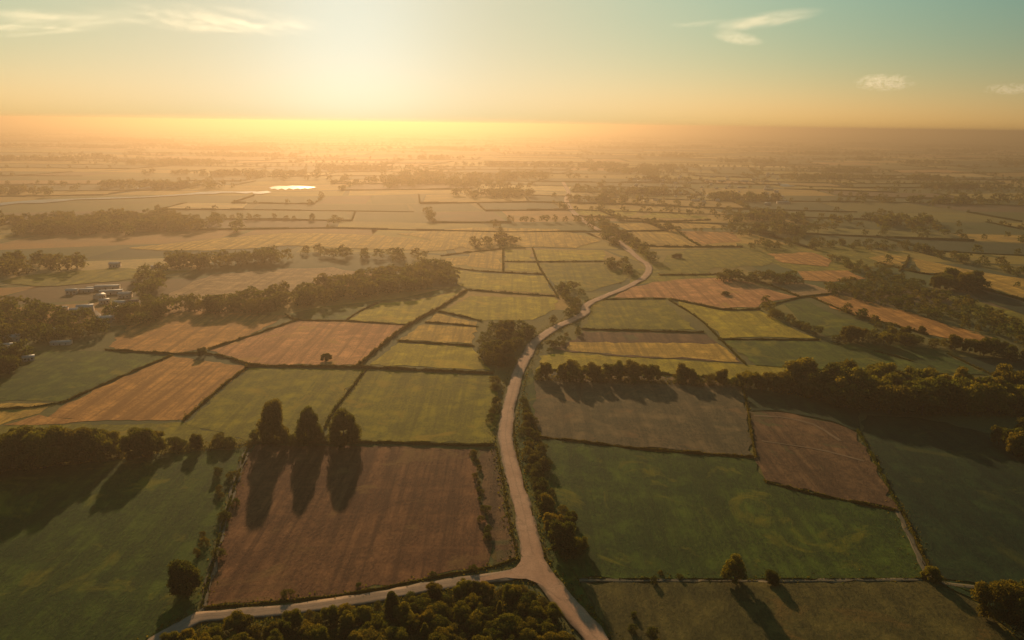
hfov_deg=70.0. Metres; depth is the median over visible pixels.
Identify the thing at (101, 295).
house
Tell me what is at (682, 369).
tree
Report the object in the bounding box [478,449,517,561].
field
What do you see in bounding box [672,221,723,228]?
field
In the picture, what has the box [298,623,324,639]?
tree
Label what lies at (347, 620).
tree
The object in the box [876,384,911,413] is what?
tree
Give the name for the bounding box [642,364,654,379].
tree
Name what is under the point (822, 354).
field
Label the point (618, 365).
tree
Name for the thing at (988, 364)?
field
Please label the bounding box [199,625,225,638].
tree
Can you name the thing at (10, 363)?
tree
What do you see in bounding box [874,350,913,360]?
hedge
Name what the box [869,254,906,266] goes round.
field
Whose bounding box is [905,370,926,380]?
tree
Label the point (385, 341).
hedge
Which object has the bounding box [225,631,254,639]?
tree
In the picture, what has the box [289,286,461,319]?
field
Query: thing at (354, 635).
tree
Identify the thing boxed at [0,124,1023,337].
farmland
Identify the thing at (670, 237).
field
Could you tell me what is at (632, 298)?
hedge
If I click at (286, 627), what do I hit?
tree
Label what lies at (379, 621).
tree
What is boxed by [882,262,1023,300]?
hedge
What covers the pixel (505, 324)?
tree
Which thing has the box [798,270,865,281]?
field
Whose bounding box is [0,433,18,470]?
tree
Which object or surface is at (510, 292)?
hedge
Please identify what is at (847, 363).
tree
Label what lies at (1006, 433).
tree
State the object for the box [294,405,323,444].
tree
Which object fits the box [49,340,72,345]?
farm shed
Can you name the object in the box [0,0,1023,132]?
sky
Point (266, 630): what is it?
tree
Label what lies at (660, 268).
field
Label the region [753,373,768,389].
tree
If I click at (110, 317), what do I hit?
hut
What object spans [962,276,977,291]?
tree
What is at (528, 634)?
tree
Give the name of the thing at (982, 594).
tree
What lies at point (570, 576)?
grass verge
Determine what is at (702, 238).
field
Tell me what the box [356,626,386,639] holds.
tree
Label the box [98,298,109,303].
hut
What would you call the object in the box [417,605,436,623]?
tree
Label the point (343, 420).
tree
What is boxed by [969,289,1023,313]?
field
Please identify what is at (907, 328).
tree
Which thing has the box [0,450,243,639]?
field
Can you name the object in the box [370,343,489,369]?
field
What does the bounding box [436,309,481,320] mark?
hedge
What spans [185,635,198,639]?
tree
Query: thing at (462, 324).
hedge
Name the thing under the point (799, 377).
tree
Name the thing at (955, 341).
tree
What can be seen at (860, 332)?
tree
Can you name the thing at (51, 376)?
field
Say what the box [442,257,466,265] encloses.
field
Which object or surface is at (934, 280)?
tree
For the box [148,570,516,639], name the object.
lane
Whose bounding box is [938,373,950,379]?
tree
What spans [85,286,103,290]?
farm shed
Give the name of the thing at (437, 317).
field
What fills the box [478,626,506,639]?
tree
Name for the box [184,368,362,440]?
field
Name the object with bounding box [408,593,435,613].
tree
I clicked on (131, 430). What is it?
tree
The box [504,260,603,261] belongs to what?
hedge
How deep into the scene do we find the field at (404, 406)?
266.09 m
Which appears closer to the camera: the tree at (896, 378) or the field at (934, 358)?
the tree at (896, 378)
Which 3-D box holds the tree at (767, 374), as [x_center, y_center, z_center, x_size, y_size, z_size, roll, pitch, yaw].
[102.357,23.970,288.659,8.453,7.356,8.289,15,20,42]
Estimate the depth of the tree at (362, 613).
149.81 m
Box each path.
[93,310,111,326]
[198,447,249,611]
[579,577,922,582]
[895,509,973,587]
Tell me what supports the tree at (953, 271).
on the farmland
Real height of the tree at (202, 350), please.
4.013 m
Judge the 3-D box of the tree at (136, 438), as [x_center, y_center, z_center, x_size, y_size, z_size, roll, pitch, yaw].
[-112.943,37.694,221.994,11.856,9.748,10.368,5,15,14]
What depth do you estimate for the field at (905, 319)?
400.21 m
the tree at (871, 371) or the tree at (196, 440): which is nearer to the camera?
the tree at (196, 440)
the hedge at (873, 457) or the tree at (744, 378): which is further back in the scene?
the tree at (744, 378)
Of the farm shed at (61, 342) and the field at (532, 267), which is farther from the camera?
the field at (532, 267)
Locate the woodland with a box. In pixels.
[0,123,1023,639]
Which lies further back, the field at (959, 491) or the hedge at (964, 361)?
the hedge at (964, 361)
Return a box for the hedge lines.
[0,124,1023,255]
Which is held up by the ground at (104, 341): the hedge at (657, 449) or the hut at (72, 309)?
the hedge at (657, 449)
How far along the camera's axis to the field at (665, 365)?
318.15 m
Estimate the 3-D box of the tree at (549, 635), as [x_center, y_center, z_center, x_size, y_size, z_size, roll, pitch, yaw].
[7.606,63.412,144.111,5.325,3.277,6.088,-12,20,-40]
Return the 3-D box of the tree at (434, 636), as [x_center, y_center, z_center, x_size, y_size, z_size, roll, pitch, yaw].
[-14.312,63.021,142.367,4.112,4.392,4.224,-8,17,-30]
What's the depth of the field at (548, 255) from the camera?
580.91 m
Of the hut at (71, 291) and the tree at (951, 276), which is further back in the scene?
the tree at (951, 276)
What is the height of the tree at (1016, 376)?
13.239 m
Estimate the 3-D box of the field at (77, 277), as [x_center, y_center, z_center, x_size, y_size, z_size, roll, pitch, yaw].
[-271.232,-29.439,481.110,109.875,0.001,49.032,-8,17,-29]
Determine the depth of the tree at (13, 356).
300.87 m
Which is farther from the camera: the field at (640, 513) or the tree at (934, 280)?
the tree at (934, 280)
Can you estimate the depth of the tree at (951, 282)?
467.65 m
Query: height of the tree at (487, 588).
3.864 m
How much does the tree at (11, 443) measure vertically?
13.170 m
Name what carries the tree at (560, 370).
on the ground at (104, 341)
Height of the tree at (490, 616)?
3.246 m
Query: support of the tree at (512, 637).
on the ground at (104, 341)
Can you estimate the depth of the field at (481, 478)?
199.88 m
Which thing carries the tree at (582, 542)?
on the ground at (104, 341)
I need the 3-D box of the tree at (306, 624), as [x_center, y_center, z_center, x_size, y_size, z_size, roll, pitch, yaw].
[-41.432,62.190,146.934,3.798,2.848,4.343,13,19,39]
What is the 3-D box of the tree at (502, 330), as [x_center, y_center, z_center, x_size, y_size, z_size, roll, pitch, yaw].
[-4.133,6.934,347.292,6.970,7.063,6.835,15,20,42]
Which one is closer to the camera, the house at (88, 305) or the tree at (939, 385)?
the tree at (939, 385)
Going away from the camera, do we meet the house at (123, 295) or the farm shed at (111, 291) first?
the house at (123, 295)
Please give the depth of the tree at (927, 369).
285.03 m
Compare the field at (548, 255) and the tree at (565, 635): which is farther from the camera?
the field at (548, 255)
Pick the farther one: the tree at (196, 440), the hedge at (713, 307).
the hedge at (713, 307)
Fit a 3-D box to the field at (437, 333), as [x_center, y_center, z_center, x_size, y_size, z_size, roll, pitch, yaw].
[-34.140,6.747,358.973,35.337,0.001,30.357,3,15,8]
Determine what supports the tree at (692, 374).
on the ground at (104, 341)
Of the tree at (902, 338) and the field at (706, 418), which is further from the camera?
the tree at (902, 338)
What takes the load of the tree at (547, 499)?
on the ground at (104, 341)
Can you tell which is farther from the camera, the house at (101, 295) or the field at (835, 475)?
the house at (101, 295)
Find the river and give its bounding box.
[0,191,255,204]
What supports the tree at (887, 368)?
on the ground at (104, 341)
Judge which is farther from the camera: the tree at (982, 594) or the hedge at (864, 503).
the hedge at (864, 503)
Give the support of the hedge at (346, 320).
on the farmland
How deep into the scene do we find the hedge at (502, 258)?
553.40 m
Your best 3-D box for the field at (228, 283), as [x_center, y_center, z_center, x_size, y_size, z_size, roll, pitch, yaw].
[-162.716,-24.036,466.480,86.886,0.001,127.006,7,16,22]
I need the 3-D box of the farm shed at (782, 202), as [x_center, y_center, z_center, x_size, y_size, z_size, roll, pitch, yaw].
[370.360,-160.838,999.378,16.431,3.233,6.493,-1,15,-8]
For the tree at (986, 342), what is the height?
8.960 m
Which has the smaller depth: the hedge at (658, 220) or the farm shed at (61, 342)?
the farm shed at (61, 342)
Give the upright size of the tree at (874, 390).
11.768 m
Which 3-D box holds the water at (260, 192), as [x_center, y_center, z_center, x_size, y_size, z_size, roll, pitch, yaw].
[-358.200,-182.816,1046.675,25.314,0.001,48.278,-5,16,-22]
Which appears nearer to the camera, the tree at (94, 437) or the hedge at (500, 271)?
the tree at (94, 437)
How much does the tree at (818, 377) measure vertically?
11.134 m
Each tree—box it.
[0,356,18,373]
[0,425,44,468]
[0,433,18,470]
[5,354,20,364]
[14,425,65,470]
[53,427,92,462]
[72,427,112,461]
[80,428,120,462]
[102,430,123,453]
[117,427,157,460]
[126,427,144,449]
[140,430,167,455]
[159,630,179,639]
[166,559,202,597]
[178,628,196,639]
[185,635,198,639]
[189,433,203,448]
[195,347,206,355]
[197,632,210,639]
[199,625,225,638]
[208,634,222,639]
[222,609,248,633]
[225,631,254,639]
[233,614,253,630]
[256,398,289,442]
[261,621,280,639]
[267,628,285,639]
[277,619,292,638]
[282,608,303,627]
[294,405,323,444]
[297,619,313,634]
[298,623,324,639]
[310,626,329,639]
[320,353,332,360]
[320,604,339,625]
[327,407,361,447]
[338,602,355,616]
[339,610,355,633]
[348,630,363,639]
[350,605,372,625]
[350,624,377,636]
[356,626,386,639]
[365,613,389,632]
[374,635,397,639]
[383,591,399,614]
[385,626,408,639]
[392,601,411,622]
[398,610,419,630]
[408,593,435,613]
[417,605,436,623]
[420,622,428,638]
[423,601,453,616]
[425,581,442,598]
[427,614,451,633]
[428,631,448,639]
[432,626,455,639]
[452,578,473,595]
[452,600,471,621]
[461,592,482,609]
[463,609,487,633]
[468,580,482,595]
[468,604,500,626]
[472,634,492,639]
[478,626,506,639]
[479,580,495,596]
[483,620,500,630]
[492,613,518,633]
[495,326,510,338]
[496,321,509,330]
[496,601,502,614]
[498,319,515,331]
[499,340,515,355]
[502,583,516,602]
[502,634,516,639]
[503,584,521,600]
[512,600,530,615]
[512,615,526,633]
[514,591,537,603]
[515,623,529,637]
[517,628,536,639]
[522,616,542,630]
[526,600,544,618]
[535,619,557,634]
[536,628,560,639]
[538,362,553,377]
[540,493,554,509]
[542,512,563,530]
[544,602,563,621]
[547,519,577,554]
[555,364,566,379]
[558,631,570,639]
[562,359,576,376]
[562,516,575,526]
[563,360,587,377]
[565,510,577,520]
[566,365,589,382]
[573,536,588,553]
[586,361,602,379]
[602,363,620,379]
[611,360,624,379]
[623,359,648,380]
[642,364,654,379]
[645,364,663,380]
[671,253,682,257]
[672,363,689,378]
[686,368,697,381]
[714,369,728,384]
[720,553,747,583]
[735,372,754,387]
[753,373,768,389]
[762,372,779,388]
[764,569,779,585]
[767,374,782,391]
[779,372,794,391]
[782,357,816,387]
[794,361,818,383]
[797,368,835,392]
[822,358,858,370]
[823,362,849,375]
[824,369,859,389]
[832,369,878,401]
[839,325,857,341]
[842,367,865,376]
[851,326,869,340]
[860,374,892,404]
[864,362,897,374]
[864,368,881,379]
[874,331,894,344]
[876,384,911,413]
[879,375,892,384]
[885,372,904,385]
[891,370,909,376]
[894,331,918,345]
[899,325,911,334]
[901,380,920,405]
[903,366,937,378]
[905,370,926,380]
[905,383,947,414]
[909,377,932,384]
[918,326,926,332]
[919,375,950,409]
[919,565,944,582]
[922,367,938,376]
[926,374,943,381]
[929,274,943,287]
[936,275,945,288]
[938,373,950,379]
[941,273,954,285]
[944,267,962,279]
[944,277,957,289]
[945,380,966,407]
[948,333,963,349]
[948,376,974,389]
[953,273,969,290]
[953,366,973,380]
[956,272,974,279]
[960,338,977,352]
[961,382,984,414]
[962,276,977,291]
[964,381,993,406]
[970,579,1023,627]
[972,270,980,276]
[974,276,984,284]
[974,340,984,354]
[974,376,994,383]
[976,337,992,355]
[981,337,1009,353]
[983,377,1012,392]
[984,381,1006,408]
[990,425,1005,443]
[991,370,1023,382]
[992,376,1006,384]
[993,363,1016,377]
[998,427,1023,453]
[1000,579,1023,631]
[1004,344,1018,358]
[1005,431,1023,455]
[1006,383,1023,406]
[1014,417,1023,428]
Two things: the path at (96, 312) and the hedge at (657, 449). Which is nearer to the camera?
the hedge at (657, 449)
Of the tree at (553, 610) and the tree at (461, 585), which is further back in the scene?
the tree at (461, 585)
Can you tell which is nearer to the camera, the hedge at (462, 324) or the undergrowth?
the undergrowth
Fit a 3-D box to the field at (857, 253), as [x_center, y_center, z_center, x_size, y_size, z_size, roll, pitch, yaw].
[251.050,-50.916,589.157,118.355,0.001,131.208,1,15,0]
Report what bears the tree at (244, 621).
on the ground at (104, 341)
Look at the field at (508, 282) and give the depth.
477.56 m
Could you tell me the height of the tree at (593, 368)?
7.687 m
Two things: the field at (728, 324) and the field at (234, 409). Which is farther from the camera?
the field at (728, 324)
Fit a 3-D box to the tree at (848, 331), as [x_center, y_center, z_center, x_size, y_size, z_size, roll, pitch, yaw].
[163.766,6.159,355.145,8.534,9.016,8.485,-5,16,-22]
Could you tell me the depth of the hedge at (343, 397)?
272.35 m
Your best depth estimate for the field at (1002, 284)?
511.38 m
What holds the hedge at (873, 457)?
on the ground at (104, 341)
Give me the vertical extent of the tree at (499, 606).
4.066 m
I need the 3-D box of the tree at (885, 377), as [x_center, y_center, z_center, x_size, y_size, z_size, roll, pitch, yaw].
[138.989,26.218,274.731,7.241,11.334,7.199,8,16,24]
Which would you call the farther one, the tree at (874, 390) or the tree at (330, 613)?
the tree at (874, 390)
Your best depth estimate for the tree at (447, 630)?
145.14 m
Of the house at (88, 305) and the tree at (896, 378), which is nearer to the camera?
the tree at (896, 378)
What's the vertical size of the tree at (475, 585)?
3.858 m
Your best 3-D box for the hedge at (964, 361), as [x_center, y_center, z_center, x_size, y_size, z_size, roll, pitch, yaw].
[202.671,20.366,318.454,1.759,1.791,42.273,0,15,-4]
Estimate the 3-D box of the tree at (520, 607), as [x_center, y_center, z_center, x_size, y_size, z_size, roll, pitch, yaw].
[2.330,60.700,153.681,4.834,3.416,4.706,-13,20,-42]
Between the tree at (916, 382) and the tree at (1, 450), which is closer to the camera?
the tree at (1, 450)
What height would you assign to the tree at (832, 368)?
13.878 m
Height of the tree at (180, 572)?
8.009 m
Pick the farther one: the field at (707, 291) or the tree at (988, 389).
the field at (707, 291)
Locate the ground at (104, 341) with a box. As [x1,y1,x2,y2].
[0,119,1023,639]
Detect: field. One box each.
[0,350,164,400]
[0,403,58,424]
[0,422,255,470]
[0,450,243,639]
[1,268,187,285]
[4,415,86,424]
[49,356,246,420]
[109,311,286,352]
[132,233,461,250]
[162,267,354,303]
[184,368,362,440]
[203,444,491,604]
[210,320,403,364]
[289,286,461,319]
[326,370,498,442]
[349,292,457,323]
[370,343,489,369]
[398,228,600,248]
[399,324,476,342]
[427,313,476,325]
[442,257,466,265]
[442,296,557,319]
[455,270,553,293]
[462,448,519,568]
[466,251,504,269]
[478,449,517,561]
[505,250,531,260]
[505,263,539,271]
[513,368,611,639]
[532,371,754,454]
[534,249,605,260]
[536,352,952,378]
[539,263,629,292]
[541,439,923,579]
[554,331,739,361]
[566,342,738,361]
[569,208,641,215]
[579,581,1011,639]
[583,300,695,329]
[610,222,693,244]
[615,278,796,307]
[629,262,715,285]
[640,213,709,218]
[663,249,774,273]
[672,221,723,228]
[678,301,814,337]
[681,231,740,244]
[725,340,952,373]
[736,243,879,271]
[742,387,860,431]
[748,411,897,508]
[769,252,830,266]
[771,282,830,295]
[784,299,879,335]
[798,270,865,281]
[818,294,991,340]
[859,342,985,373]
[861,415,1023,584]
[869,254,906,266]
[912,258,1023,297]
[943,581,1023,639]
[948,296,1023,332]
[957,356,1023,373]
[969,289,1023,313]
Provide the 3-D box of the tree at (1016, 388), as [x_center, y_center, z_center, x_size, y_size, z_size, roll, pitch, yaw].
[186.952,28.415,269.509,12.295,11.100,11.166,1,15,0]
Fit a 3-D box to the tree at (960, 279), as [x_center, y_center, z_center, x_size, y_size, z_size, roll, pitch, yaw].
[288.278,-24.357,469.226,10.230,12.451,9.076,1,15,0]
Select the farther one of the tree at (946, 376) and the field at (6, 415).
the tree at (946, 376)
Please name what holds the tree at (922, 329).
on the ground at (104, 341)
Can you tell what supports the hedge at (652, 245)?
on the farmland
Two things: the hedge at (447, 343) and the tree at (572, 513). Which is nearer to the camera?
the tree at (572, 513)
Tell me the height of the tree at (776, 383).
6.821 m
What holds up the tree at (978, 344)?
on the ground at (104, 341)
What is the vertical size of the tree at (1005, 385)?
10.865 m
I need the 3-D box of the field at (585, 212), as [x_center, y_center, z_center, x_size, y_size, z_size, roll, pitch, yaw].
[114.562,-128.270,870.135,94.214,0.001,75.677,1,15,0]
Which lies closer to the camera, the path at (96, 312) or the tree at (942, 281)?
the path at (96, 312)
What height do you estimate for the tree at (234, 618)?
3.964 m
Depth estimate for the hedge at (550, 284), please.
500.15 m
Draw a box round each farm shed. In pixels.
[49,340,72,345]
[78,288,94,292]
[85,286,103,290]
[93,284,120,289]
[98,289,122,294]
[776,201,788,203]
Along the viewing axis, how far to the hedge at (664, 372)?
303.52 m
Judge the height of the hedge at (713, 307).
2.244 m
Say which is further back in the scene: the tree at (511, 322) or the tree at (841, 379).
the tree at (511, 322)
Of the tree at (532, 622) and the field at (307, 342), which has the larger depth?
the field at (307, 342)
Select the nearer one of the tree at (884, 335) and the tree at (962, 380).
the tree at (962, 380)
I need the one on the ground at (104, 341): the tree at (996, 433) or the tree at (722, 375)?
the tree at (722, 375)
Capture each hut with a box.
[21,354,34,361]
[65,288,78,294]
[68,308,82,314]
[96,315,112,322]
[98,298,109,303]
[112,300,126,304]
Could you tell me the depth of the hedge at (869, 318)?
399.89 m
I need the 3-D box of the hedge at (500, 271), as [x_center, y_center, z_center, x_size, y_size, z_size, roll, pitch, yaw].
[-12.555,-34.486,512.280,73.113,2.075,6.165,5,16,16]
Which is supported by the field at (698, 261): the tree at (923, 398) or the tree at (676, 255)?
the tree at (676, 255)
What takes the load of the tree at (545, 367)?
on the ground at (104, 341)
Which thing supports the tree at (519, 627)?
on the ground at (104, 341)
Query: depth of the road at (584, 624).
215.05 m
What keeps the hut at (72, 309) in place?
on the farmland
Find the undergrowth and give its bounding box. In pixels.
[4,374,1023,639]
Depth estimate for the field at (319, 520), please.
189.27 m
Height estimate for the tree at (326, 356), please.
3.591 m
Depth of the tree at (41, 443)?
211.21 m
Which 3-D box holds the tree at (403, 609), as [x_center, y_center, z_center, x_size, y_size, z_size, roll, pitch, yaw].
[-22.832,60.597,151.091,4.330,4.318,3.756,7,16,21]
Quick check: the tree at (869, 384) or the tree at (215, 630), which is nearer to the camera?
the tree at (215, 630)
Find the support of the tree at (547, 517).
on the ground at (104, 341)
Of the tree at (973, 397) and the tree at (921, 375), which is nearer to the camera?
the tree at (973, 397)
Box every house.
[3,333,20,342]
[75,303,93,311]
[92,292,105,298]
[108,261,120,266]
[117,291,132,298]
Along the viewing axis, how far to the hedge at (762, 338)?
356.29 m
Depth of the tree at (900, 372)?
283.49 m
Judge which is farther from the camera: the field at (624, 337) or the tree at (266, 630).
the field at (624, 337)
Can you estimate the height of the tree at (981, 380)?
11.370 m
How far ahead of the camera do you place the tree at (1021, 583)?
149.82 m
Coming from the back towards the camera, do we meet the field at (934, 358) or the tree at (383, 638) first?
the field at (934, 358)
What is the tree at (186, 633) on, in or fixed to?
on the ground at (104, 341)
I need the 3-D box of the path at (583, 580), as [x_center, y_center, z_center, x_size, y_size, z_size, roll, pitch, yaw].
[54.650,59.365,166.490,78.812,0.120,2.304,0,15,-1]
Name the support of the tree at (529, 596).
on the ground at (104, 341)
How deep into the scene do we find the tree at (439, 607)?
152.09 m
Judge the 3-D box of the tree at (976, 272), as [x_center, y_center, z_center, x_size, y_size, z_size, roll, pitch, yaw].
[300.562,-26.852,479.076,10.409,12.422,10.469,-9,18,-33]
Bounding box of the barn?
[125,299,139,304]
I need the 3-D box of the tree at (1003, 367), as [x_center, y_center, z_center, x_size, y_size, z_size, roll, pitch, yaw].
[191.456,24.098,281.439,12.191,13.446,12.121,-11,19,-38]
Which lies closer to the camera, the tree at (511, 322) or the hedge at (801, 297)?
the tree at (511, 322)
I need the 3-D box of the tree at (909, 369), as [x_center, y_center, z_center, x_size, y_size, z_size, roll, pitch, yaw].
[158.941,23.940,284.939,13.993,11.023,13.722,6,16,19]
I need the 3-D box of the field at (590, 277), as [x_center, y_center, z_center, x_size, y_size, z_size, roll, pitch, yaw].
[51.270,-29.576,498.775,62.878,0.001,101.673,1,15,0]
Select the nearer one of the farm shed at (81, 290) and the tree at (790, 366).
the tree at (790, 366)
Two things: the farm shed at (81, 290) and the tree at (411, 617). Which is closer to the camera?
the tree at (411, 617)
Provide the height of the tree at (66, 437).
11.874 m
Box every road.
[480,554,569,599]
[497,182,652,639]
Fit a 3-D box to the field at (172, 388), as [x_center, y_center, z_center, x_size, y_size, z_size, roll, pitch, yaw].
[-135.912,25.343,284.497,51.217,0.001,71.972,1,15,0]
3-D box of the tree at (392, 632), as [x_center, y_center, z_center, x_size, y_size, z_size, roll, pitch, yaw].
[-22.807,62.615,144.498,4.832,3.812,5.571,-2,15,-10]
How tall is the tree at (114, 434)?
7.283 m
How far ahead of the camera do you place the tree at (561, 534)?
173.58 m
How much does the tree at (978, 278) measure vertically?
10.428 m
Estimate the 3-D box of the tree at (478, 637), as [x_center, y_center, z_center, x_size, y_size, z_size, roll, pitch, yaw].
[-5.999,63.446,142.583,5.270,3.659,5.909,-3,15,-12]
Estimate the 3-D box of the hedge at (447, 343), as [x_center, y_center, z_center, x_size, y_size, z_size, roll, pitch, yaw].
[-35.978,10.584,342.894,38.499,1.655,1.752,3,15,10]
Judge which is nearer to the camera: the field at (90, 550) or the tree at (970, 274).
the field at (90, 550)
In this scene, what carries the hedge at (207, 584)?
on the ground at (104, 341)
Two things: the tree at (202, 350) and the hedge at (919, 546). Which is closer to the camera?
the hedge at (919, 546)
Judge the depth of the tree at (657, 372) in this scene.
294.35 m
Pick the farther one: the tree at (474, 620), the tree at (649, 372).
the tree at (649, 372)
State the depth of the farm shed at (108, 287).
441.13 m
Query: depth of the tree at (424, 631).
145.18 m
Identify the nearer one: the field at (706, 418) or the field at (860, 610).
the field at (860, 610)
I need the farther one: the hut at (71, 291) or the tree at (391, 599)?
the hut at (71, 291)
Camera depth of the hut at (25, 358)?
310.21 m
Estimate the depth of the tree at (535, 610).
151.26 m
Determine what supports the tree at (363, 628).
on the ground at (104, 341)
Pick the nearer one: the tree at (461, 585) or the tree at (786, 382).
the tree at (461, 585)
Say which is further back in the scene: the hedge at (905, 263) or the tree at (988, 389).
the hedge at (905, 263)
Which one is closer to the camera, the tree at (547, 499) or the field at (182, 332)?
the tree at (547, 499)
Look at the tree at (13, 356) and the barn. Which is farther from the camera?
the barn
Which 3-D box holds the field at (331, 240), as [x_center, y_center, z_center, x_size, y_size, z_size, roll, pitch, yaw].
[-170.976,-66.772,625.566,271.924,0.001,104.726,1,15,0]
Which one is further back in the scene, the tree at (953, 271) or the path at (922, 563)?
the tree at (953, 271)
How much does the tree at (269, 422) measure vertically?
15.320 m
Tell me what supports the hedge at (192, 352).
on the ground at (104, 341)
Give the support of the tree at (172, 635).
on the ground at (104, 341)
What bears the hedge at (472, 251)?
on the farmland
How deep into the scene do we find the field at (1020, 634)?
162.23 m
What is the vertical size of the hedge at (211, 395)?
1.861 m
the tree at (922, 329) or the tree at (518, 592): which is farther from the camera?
the tree at (922, 329)
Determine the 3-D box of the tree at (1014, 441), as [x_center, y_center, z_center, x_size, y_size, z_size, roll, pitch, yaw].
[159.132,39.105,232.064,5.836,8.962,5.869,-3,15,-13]
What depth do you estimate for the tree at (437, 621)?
148.11 m
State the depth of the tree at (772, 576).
164.93 m
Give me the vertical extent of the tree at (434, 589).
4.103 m
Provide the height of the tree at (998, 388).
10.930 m
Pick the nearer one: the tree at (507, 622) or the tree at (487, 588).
the tree at (507, 622)
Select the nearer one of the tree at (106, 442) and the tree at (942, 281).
the tree at (106, 442)
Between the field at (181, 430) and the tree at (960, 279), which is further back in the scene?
the tree at (960, 279)
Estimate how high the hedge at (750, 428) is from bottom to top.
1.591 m
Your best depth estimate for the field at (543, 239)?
664.33 m
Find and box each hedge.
[0,400,64,409]
[61,354,173,402]
[104,348,248,364]
[181,364,248,421]
[199,443,252,607]
[200,556,519,608]
[206,318,299,349]
[245,362,494,373]
[246,439,495,446]
[285,314,405,324]
[323,368,366,427]
[346,302,377,319]
[354,289,466,367]
[396,339,474,346]
[424,321,477,326]
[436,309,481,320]
[441,248,504,255]
[452,266,544,274]
[467,288,555,295]
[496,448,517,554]
[502,248,503,269]
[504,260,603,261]
[513,422,548,562]
[532,247,558,297]
[533,422,541,442]
[535,368,737,384]
[539,435,754,458]
[572,215,710,221]
[576,576,927,579]
[581,328,705,332]
[599,297,665,299]
[646,244,743,246]
[658,272,800,296]
[666,221,701,245]
[668,298,745,364]
[670,297,761,310]
[717,337,820,340]
[742,386,756,458]
[763,293,831,306]
[763,479,899,510]
[811,296,929,334]
[856,428,901,509]
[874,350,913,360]
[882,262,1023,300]
[898,255,909,270]
[901,510,929,565]
[947,352,991,374]
[958,586,1022,639]
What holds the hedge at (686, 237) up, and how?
on the farmland
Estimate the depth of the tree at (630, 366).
295.21 m
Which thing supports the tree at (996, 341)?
on the ground at (104, 341)
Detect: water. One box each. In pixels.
[253,191,269,193]
[269,186,313,189]
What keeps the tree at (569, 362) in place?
on the ground at (104, 341)
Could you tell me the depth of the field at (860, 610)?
155.98 m
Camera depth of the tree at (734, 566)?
163.95 m
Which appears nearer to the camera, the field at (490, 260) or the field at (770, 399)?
the field at (770, 399)
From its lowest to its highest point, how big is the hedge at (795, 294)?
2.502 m
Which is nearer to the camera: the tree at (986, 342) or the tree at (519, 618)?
the tree at (519, 618)
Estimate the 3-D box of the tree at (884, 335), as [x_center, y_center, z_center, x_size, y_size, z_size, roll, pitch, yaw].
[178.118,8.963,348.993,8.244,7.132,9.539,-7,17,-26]
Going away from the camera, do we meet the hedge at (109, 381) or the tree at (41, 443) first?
the tree at (41, 443)
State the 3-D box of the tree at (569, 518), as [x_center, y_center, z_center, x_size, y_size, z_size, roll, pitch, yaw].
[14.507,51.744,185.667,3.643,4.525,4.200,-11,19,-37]
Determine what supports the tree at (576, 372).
on the ground at (104, 341)
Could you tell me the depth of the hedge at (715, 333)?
370.47 m
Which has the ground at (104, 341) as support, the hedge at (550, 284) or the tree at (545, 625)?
the tree at (545, 625)
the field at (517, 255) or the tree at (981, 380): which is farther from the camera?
the field at (517, 255)
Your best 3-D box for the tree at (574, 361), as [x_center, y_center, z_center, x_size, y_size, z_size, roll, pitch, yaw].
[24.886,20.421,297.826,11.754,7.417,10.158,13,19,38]
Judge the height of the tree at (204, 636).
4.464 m
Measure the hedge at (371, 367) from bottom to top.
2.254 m
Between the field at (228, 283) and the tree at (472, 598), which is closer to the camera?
the tree at (472, 598)
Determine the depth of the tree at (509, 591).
156.70 m
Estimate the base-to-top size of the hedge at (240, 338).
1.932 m
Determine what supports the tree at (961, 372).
on the ground at (104, 341)
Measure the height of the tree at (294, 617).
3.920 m
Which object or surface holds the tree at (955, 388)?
on the ground at (104, 341)
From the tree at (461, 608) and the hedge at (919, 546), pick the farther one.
the hedge at (919, 546)
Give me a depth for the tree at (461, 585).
159.14 m
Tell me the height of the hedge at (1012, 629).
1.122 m
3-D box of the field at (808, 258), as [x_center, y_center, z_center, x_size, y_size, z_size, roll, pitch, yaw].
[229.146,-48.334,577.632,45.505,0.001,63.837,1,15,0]
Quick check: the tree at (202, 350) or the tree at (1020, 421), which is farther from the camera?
the tree at (202, 350)
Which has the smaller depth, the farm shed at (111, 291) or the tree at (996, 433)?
the tree at (996, 433)
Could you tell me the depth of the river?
950.03 m
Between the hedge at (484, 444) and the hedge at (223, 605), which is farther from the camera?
the hedge at (484, 444)
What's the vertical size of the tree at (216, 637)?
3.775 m
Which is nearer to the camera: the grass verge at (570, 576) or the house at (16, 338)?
the grass verge at (570, 576)
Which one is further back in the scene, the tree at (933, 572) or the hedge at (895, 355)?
the hedge at (895, 355)
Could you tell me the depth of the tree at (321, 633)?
143.17 m

